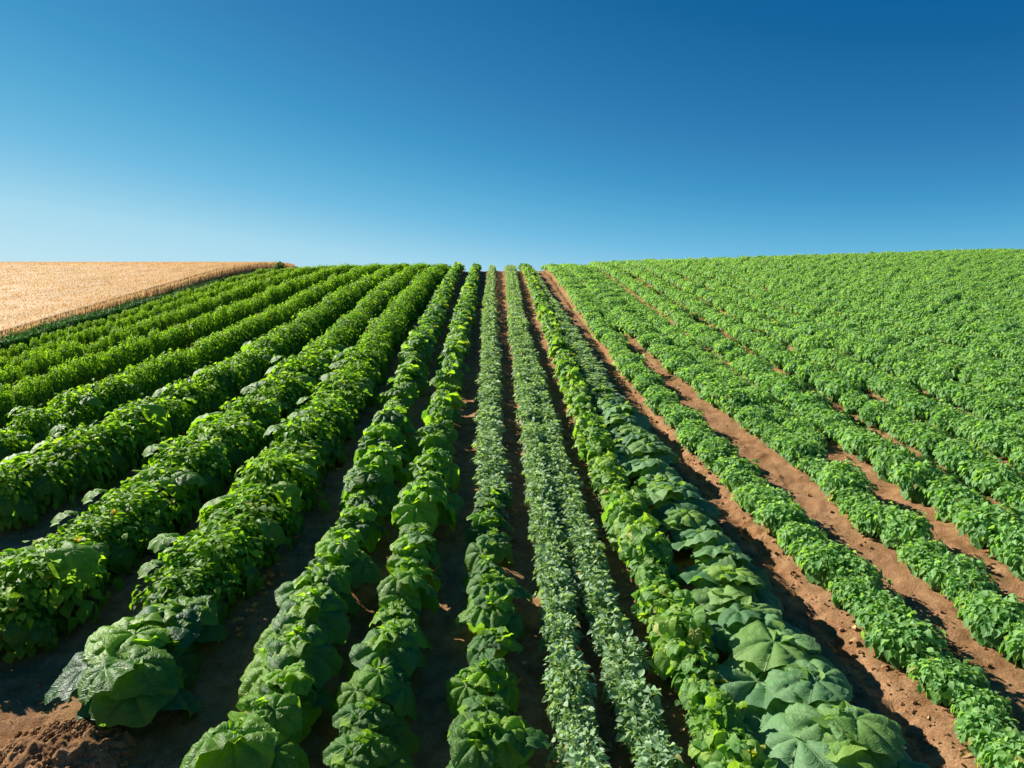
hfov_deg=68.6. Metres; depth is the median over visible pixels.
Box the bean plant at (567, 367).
[563,365,578,372]
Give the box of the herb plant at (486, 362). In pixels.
[479,356,501,367]
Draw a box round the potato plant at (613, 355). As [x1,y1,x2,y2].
[610,349,630,359]
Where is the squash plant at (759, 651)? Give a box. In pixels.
[713,619,835,718]
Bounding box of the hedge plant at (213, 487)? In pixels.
[138,440,229,500]
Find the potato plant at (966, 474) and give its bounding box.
[957,455,1004,486]
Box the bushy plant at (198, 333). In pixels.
[186,318,206,344]
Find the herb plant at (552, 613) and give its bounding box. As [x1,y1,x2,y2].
[542,602,576,636]
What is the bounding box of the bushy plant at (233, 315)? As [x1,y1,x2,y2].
[227,306,238,326]
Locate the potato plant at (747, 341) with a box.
[741,335,762,349]
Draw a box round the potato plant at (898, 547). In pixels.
[894,531,945,557]
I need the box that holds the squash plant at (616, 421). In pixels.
[600,413,651,436]
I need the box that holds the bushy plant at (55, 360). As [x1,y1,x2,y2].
[42,348,63,374]
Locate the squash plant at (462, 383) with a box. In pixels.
[448,369,463,392]
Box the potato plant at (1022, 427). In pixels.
[1013,418,1023,437]
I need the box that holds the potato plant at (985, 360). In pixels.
[973,357,997,368]
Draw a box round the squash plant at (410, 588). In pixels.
[376,564,439,614]
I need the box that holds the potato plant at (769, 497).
[753,493,801,522]
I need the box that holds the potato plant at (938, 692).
[908,647,990,709]
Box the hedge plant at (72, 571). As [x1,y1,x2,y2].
[0,538,110,633]
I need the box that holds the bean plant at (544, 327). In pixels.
[542,321,553,332]
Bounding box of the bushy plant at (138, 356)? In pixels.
[123,334,147,367]
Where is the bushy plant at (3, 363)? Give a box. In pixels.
[0,356,11,374]
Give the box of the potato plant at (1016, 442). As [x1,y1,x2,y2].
[1002,436,1023,458]
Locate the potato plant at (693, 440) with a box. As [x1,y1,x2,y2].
[678,428,716,452]
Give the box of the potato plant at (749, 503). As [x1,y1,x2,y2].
[738,484,793,515]
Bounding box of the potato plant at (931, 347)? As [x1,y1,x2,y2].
[924,341,944,353]
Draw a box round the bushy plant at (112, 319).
[107,314,115,324]
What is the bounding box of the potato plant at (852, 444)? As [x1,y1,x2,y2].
[844,432,885,462]
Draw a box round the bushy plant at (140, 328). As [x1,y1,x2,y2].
[134,320,147,341]
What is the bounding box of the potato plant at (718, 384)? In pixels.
[699,380,737,400]
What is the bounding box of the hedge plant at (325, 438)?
[263,409,347,469]
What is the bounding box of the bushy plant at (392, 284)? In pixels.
[382,282,398,296]
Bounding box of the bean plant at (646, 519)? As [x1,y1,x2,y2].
[618,512,660,563]
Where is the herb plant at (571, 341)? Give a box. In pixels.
[567,340,589,347]
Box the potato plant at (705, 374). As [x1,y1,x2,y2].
[691,372,726,389]
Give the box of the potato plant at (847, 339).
[839,335,866,351]
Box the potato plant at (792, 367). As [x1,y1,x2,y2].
[783,357,813,377]
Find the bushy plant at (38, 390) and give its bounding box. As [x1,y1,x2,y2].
[21,374,47,411]
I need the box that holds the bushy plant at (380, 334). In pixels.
[364,326,395,358]
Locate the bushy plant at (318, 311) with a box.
[298,304,326,332]
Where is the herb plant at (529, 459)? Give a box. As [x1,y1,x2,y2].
[521,453,548,477]
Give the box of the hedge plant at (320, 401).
[296,395,357,432]
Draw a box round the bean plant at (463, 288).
[462,286,477,293]
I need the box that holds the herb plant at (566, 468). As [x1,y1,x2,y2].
[545,460,576,479]
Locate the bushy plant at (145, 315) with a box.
[138,310,149,322]
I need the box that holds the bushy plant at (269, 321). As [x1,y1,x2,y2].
[254,313,272,335]
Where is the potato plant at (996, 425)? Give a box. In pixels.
[963,418,1021,450]
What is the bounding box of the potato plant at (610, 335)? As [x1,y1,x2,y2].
[600,332,627,346]
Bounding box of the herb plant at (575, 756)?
[563,750,611,767]
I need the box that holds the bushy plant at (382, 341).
[361,334,393,365]
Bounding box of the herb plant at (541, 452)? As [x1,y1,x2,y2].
[520,443,551,469]
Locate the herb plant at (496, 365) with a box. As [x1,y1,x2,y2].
[482,360,502,371]
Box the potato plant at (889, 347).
[887,341,911,351]
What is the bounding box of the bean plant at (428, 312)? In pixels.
[418,309,445,325]
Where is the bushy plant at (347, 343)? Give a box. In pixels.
[314,333,349,346]
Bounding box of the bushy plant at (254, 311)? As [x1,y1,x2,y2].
[244,298,256,315]
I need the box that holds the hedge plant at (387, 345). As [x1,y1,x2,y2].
[356,341,391,369]
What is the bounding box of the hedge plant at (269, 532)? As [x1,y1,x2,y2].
[190,512,288,580]
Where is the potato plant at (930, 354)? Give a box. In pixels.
[919,352,942,363]
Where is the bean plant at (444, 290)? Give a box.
[434,288,451,295]
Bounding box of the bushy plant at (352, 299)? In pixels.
[340,289,356,309]
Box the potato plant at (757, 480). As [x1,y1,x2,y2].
[739,475,770,489]
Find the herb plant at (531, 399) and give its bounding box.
[523,394,537,405]
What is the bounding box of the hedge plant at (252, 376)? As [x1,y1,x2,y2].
[216,352,260,388]
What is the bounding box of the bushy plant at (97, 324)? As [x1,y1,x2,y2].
[92,320,100,330]
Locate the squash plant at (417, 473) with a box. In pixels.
[412,466,448,488]
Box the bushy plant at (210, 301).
[204,296,216,314]
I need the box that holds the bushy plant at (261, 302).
[253,293,267,312]
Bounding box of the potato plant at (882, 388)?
[871,374,907,397]
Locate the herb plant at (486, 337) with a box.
[481,336,499,344]
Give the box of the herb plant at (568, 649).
[549,645,575,663]
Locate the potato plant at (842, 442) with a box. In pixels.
[838,426,878,454]
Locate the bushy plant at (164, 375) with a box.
[143,354,170,387]
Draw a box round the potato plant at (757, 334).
[741,330,763,340]
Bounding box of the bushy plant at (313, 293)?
[302,287,318,305]
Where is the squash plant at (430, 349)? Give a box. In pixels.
[401,334,434,358]
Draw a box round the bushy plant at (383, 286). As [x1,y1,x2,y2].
[373,283,395,302]
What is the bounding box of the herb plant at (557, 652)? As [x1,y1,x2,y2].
[540,642,582,693]
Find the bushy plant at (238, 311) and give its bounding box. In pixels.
[227,301,243,324]
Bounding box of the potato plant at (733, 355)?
[722,349,751,367]
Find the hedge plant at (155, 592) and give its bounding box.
[129,557,258,635]
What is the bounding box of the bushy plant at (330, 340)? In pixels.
[307,336,340,344]
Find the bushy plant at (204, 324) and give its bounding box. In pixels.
[195,315,209,341]
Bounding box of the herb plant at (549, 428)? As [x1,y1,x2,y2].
[543,427,559,434]
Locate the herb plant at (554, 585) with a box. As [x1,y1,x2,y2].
[539,579,579,617]
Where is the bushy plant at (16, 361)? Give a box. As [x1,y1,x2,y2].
[9,355,23,373]
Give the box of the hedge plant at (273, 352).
[239,346,280,377]
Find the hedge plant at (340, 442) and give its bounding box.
[284,414,344,456]
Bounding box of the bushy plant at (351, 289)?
[336,286,358,305]
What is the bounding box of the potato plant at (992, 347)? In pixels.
[981,341,1005,358]
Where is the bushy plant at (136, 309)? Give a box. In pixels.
[133,307,141,314]
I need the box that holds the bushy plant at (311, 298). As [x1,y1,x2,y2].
[301,289,314,307]
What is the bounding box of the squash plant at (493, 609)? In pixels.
[455,591,525,640]
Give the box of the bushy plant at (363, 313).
[351,308,370,321]
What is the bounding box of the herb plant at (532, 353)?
[523,349,541,361]
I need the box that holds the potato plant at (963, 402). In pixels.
[952,387,988,411]
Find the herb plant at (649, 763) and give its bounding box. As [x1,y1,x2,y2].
[639,759,654,767]
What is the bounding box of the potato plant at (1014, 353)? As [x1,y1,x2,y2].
[1002,344,1023,365]
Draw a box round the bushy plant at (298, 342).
[270,324,302,355]
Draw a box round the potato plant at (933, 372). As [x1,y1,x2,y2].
[918,368,953,390]
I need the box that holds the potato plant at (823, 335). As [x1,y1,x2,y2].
[818,328,839,345]
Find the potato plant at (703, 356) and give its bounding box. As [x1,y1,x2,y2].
[696,351,718,363]
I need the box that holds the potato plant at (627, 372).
[620,362,646,380]
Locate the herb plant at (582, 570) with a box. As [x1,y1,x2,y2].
[571,560,607,581]
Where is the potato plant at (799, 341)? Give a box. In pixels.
[793,334,814,351]
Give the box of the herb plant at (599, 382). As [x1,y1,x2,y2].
[586,378,611,386]
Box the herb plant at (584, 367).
[578,364,606,374]
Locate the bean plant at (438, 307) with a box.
[430,305,446,315]
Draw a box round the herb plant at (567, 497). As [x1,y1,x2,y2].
[555,491,583,506]
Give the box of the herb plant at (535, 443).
[527,440,543,457]
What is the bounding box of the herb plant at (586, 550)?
[569,538,608,572]
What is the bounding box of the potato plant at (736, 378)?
[728,376,750,384]
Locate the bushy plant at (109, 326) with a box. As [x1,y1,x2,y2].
[105,321,116,333]
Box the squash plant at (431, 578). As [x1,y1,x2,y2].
[390,556,440,598]
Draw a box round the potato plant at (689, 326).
[685,322,704,334]
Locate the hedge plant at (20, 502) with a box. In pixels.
[0,462,45,531]
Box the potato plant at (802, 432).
[795,426,818,438]
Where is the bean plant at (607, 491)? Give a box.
[598,478,625,505]
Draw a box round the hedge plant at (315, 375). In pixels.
[264,359,322,395]
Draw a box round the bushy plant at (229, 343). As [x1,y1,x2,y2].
[215,331,234,358]
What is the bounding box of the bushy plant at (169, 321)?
[161,310,173,329]
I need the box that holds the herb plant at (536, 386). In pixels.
[531,383,550,394]
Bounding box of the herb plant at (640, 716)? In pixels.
[621,702,659,731]
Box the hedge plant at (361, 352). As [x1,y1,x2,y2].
[332,346,387,382]
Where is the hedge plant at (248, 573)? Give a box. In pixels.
[146,523,272,605]
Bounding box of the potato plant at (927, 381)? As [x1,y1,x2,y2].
[920,372,955,396]
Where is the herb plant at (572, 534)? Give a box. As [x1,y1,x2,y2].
[565,528,599,558]
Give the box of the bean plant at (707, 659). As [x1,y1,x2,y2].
[666,637,718,691]
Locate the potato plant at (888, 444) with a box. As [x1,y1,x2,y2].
[863,437,909,465]
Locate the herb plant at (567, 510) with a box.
[559,504,582,527]
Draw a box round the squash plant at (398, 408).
[387,404,413,427]
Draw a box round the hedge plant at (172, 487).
[101,476,191,533]
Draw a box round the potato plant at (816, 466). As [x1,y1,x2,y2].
[807,459,840,482]
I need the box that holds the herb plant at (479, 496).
[476,485,508,508]
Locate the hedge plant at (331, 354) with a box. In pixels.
[303,348,339,371]
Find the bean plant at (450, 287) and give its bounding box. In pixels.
[443,285,453,292]
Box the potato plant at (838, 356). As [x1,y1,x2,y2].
[826,352,850,368]
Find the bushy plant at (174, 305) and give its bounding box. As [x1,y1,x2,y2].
[169,301,178,313]
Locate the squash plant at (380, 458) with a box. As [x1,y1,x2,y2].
[346,445,410,492]
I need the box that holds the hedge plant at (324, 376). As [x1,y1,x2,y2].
[318,367,375,398]
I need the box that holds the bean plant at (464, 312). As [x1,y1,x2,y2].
[452,308,475,322]
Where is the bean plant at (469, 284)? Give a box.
[461,282,478,290]
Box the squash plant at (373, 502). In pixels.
[340,490,390,524]
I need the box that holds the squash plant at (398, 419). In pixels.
[370,407,416,444]
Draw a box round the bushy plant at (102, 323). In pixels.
[99,318,106,327]
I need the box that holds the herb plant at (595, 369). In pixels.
[578,364,608,377]
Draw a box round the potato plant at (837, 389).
[824,377,863,402]
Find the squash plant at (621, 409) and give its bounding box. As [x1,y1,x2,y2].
[599,401,650,428]
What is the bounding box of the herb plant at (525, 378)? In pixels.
[514,374,529,388]
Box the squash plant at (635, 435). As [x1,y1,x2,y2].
[613,428,666,455]
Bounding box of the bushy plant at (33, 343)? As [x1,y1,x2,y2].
[29,337,40,350]
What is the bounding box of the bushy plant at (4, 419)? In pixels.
[0,392,11,427]
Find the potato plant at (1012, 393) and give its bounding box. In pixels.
[996,385,1023,406]
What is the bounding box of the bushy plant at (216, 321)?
[208,311,222,334]
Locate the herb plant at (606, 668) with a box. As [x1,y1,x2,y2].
[599,653,638,688]
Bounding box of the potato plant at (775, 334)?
[772,326,793,341]
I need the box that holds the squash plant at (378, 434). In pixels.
[351,423,412,470]
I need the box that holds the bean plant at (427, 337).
[409,331,434,347]
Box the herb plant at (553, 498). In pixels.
[530,486,561,511]
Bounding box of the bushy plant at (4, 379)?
[0,368,12,394]
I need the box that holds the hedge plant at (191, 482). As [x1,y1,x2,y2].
[120,462,206,520]
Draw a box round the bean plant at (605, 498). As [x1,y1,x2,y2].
[602,484,629,508]
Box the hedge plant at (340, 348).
[302,339,346,353]
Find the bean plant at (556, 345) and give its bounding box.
[547,338,572,358]
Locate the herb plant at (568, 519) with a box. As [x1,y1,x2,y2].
[561,508,591,531]
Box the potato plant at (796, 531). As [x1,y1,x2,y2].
[776,521,827,555]
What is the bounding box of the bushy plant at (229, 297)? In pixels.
[224,291,233,306]
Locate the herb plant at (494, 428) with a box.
[478,427,504,442]
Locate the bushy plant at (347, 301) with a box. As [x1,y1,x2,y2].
[329,289,353,313]
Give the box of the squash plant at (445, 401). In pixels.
[421,396,461,423]
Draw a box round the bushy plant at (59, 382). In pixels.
[45,364,73,398]
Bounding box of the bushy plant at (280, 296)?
[275,286,283,303]
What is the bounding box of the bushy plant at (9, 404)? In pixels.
[0,382,16,424]
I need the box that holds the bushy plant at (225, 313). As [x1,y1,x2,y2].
[217,304,231,331]
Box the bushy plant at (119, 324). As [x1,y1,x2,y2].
[115,317,126,332]
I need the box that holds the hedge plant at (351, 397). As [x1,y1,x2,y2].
[312,388,364,423]
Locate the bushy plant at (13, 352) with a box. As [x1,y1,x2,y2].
[7,344,20,360]
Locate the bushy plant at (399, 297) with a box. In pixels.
[389,294,419,316]
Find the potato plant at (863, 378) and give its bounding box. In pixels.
[857,366,886,386]
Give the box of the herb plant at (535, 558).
[532,543,558,563]
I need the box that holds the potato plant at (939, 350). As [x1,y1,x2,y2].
[934,343,954,353]
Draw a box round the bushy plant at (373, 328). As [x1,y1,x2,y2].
[364,326,394,352]
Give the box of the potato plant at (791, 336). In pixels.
[785,329,809,347]
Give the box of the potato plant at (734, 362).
[729,354,761,371]
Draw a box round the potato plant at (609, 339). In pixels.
[604,337,626,347]
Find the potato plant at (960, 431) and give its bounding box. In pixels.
[956,419,992,441]
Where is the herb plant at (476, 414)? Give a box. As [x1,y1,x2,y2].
[472,406,501,420]
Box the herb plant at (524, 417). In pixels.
[517,409,539,428]
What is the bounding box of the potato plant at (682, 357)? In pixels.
[661,354,698,366]
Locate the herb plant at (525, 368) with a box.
[515,367,527,378]
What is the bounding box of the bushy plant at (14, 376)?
[4,364,24,391]
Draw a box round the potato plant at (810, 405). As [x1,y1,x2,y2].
[795,399,831,419]
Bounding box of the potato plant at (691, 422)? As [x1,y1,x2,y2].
[675,419,713,439]
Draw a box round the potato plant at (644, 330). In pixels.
[633,325,661,338]
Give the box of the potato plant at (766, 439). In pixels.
[760,425,796,447]
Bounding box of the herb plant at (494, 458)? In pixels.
[476,452,509,473]
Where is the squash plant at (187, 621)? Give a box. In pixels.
[135,593,229,659]
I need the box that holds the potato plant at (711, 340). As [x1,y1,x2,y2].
[706,334,724,349]
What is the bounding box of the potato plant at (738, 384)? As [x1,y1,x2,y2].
[731,380,752,388]
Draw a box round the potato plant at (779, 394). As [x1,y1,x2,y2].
[774,384,801,403]
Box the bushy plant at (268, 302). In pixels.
[261,295,271,310]
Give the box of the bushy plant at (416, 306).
[393,293,421,314]
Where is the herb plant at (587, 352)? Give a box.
[572,350,596,358]
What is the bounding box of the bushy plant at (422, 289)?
[406,284,428,301]
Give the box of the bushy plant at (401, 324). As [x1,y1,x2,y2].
[377,313,409,338]
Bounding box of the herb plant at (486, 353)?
[479,351,495,361]
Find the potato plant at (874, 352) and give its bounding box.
[863,344,887,367]
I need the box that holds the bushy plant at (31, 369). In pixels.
[19,358,39,383]
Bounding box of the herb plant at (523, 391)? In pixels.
[516,385,537,403]
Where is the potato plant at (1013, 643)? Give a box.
[997,611,1023,667]
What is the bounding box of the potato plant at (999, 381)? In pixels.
[985,376,1022,397]
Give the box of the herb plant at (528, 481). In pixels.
[525,463,548,484]
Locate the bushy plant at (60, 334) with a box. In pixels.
[56,330,67,340]
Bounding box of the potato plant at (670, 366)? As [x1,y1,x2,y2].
[663,356,696,375]
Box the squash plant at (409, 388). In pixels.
[398,381,419,401]
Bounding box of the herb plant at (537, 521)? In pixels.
[529,511,562,536]
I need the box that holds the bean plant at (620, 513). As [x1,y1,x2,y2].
[606,502,642,551]
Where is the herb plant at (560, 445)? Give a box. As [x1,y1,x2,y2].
[550,444,565,457]
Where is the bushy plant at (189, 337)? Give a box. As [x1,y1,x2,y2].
[177,323,194,346]
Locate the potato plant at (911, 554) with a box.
[897,537,952,577]
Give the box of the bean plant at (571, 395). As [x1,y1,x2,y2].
[566,391,591,407]
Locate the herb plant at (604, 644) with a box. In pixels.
[593,628,627,656]
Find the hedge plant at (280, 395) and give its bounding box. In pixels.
[240,383,298,420]
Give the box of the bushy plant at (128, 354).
[116,338,138,371]
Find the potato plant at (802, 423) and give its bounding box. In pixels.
[783,416,823,434]
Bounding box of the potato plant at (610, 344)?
[606,339,628,348]
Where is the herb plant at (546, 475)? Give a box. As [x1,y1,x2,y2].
[524,472,552,500]
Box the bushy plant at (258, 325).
[241,315,264,337]
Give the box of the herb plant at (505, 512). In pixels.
[487,498,508,518]
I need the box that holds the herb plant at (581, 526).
[567,523,597,541]
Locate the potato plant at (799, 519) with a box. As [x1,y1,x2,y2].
[772,514,815,545]
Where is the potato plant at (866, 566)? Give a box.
[820,553,891,591]
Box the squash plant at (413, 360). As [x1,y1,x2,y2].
[401,356,428,376]
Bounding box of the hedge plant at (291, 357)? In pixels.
[268,353,327,388]
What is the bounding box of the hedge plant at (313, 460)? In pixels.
[246,446,326,499]
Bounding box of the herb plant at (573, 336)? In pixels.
[563,333,583,342]
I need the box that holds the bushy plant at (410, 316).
[391,303,414,324]
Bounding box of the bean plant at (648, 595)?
[631,578,680,625]
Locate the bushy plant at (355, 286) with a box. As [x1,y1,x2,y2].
[343,284,361,304]
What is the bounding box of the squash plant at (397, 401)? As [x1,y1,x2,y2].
[381,396,409,414]
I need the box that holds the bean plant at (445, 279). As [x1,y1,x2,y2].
[439,277,455,285]
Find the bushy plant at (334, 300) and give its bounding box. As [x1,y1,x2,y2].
[322,293,342,317]
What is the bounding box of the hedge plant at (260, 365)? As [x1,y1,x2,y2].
[229,349,272,380]
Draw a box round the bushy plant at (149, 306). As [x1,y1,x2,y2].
[146,301,153,311]
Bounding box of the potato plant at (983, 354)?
[965,348,993,364]
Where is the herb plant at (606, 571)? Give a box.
[588,568,610,584]
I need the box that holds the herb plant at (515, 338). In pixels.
[509,336,520,346]
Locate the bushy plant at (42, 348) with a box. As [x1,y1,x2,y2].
[38,344,50,357]
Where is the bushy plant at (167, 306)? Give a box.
[163,303,171,313]
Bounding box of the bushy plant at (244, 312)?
[235,300,248,321]
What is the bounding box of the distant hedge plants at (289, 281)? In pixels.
[0,262,451,368]
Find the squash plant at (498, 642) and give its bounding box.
[467,626,523,665]
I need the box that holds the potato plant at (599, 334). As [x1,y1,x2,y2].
[593,327,611,340]
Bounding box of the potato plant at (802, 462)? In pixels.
[795,453,827,474]
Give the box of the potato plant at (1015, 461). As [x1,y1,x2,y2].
[1008,444,1023,474]
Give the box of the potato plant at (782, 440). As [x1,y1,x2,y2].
[769,433,816,462]
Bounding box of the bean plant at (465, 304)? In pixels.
[462,302,476,313]
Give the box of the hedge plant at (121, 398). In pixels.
[96,374,141,408]
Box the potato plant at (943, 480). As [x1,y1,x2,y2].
[917,475,963,500]
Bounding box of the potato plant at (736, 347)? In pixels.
[724,346,746,361]
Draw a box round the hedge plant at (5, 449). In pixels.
[0,429,18,461]
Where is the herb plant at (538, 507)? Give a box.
[528,505,551,528]
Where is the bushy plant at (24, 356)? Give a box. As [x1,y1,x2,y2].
[19,350,32,366]
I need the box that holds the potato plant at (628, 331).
[624,322,656,337]
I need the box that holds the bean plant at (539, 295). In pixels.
[534,293,547,302]
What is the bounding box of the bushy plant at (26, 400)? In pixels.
[4,378,36,417]
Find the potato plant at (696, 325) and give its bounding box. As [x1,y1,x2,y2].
[687,324,702,334]
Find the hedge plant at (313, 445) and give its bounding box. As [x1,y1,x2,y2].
[261,438,339,480]
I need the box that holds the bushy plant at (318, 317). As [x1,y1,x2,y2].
[299,309,325,337]
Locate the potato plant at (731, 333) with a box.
[726,324,736,337]
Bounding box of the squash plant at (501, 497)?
[481,486,513,509]
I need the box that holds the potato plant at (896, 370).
[890,362,905,377]
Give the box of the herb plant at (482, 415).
[475,407,501,427]
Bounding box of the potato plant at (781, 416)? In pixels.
[774,409,799,425]
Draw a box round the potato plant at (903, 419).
[881,414,922,439]
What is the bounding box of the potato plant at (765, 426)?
[753,421,780,437]
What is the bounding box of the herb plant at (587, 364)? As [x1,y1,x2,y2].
[577,360,597,368]
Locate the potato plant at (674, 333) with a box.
[668,330,686,336]
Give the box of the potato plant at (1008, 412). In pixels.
[989,406,1023,422]
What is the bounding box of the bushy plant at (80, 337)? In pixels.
[76,331,86,347]
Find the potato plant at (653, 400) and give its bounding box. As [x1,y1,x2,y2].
[643,390,679,415]
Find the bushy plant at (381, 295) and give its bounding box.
[364,289,390,307]
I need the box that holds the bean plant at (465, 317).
[449,314,472,326]
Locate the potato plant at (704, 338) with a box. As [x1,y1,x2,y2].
[699,331,722,347]
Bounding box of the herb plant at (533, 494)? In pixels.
[523,483,555,507]
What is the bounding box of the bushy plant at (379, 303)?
[362,294,382,317]
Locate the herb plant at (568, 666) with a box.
[549,653,596,703]
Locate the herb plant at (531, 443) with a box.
[522,439,540,457]
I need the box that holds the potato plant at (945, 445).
[932,437,980,466]
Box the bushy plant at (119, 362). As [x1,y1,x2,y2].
[104,346,125,375]
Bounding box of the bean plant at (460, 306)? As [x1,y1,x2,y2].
[453,304,474,313]
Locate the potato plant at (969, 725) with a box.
[954,703,1023,756]
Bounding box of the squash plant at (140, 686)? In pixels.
[75,644,204,727]
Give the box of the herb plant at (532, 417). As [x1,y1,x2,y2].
[524,413,540,424]
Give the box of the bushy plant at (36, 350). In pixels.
[30,346,41,363]
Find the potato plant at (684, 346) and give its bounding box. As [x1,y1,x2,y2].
[680,341,703,349]
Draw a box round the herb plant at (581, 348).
[570,344,593,353]
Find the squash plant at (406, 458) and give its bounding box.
[363,441,410,463]
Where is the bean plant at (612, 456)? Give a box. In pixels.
[591,451,621,474]
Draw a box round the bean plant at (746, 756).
[727,749,777,767]
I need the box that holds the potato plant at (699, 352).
[692,350,705,363]
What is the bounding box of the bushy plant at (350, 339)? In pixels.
[325,323,353,347]
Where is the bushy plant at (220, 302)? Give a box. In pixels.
[213,296,222,310]
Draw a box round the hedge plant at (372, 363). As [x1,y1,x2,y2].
[334,354,382,385]
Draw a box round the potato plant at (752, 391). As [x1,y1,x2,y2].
[744,386,770,402]
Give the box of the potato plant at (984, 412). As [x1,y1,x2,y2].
[972,396,1023,422]
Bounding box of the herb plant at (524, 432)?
[518,423,544,445]
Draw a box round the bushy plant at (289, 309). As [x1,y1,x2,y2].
[277,302,294,323]
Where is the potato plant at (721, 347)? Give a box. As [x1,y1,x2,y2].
[713,340,739,361]
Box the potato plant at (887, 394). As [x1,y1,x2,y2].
[884,382,918,401]
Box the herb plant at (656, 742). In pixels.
[634,729,685,767]
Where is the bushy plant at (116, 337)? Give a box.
[108,327,123,349]
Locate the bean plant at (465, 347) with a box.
[448,340,468,355]
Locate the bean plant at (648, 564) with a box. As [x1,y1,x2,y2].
[635,553,680,588]
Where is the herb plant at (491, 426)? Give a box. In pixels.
[477,417,506,434]
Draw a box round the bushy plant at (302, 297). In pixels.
[291,293,308,311]
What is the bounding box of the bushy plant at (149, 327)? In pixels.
[142,318,154,336]
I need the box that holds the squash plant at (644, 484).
[633,474,695,497]
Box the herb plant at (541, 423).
[538,417,552,425]
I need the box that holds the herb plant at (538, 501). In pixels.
[529,496,557,517]
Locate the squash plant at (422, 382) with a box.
[386,364,428,395]
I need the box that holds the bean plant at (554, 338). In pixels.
[549,335,568,348]
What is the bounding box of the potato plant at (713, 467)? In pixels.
[708,454,737,475]
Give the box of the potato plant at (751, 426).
[742,415,771,435]
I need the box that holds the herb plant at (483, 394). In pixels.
[475,386,501,402]
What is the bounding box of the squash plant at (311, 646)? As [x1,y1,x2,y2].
[238,619,342,698]
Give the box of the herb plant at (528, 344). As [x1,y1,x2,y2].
[522,341,532,347]
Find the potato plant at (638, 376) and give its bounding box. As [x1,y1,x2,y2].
[632,373,659,382]
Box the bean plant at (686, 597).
[645,589,715,651]
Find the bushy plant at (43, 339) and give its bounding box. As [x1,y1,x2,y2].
[39,332,49,346]
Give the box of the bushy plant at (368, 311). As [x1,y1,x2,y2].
[351,307,374,319]
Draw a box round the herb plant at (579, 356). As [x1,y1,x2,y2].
[576,355,599,363]
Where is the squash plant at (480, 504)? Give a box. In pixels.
[469,497,503,521]
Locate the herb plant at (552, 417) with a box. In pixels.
[540,411,559,424]
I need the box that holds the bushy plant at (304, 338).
[276,322,309,346]
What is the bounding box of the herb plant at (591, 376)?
[583,371,608,382]
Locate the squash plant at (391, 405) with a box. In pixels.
[388,401,411,421]
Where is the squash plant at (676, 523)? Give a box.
[656,503,722,549]
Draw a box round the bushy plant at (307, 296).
[299,290,311,309]
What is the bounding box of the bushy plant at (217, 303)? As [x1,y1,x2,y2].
[211,298,220,313]
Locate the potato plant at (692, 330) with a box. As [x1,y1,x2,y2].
[690,324,711,338]
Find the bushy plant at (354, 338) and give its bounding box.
[329,326,359,345]
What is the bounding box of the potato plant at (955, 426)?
[943,414,986,435]
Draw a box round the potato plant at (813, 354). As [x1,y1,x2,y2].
[808,347,825,362]
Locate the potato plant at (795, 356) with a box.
[778,349,808,372]
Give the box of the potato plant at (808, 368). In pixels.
[795,359,829,382]
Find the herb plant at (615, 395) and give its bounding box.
[591,391,624,400]
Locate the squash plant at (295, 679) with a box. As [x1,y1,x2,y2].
[247,661,336,740]
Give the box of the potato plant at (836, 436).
[833,425,862,446]
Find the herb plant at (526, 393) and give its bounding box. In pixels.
[518,392,537,405]
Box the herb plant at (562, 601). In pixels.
[538,592,578,627]
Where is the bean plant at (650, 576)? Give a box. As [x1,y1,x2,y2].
[631,566,674,605]
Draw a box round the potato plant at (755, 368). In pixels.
[742,362,776,383]
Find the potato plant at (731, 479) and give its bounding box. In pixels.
[719,465,754,492]
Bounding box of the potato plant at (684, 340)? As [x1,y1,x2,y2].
[679,336,702,347]
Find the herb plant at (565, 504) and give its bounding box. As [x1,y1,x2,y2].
[557,498,589,518]
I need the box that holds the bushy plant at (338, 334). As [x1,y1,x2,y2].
[322,327,349,346]
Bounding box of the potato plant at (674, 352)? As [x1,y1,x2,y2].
[658,349,694,362]
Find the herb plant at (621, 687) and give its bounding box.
[604,669,662,726]
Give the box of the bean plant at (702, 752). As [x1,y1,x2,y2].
[688,718,756,767]
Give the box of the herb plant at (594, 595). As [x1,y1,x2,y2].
[580,585,623,622]
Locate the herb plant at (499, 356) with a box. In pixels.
[482,349,501,358]
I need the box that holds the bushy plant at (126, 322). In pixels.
[122,317,130,328]
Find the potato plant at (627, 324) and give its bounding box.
[624,321,652,330]
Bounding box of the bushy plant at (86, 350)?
[76,343,92,359]
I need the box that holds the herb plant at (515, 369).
[511,361,530,378]
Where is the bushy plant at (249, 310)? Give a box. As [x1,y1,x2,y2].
[239,300,253,321]
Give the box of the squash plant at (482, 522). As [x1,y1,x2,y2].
[464,507,512,544]
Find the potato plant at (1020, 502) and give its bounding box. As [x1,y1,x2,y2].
[1007,487,1023,509]
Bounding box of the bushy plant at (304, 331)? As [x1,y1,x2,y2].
[287,321,313,345]
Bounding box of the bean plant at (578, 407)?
[573,402,595,417]
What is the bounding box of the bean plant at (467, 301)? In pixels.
[456,299,474,306]
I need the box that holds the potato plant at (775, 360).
[769,350,793,368]
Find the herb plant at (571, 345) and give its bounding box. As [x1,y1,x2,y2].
[568,342,584,350]
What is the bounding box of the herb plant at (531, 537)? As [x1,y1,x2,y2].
[527,518,556,543]
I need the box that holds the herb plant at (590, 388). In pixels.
[587,386,619,400]
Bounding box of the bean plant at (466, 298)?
[458,296,475,307]
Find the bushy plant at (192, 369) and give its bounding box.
[175,347,200,379]
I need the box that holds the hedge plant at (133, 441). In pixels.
[83,417,156,468]
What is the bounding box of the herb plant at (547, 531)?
[539,524,565,548]
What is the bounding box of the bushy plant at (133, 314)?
[128,308,135,317]
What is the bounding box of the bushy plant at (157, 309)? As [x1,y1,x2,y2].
[152,305,161,320]
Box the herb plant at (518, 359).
[512,354,525,368]
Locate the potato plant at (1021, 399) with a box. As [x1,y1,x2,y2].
[1015,395,1023,410]

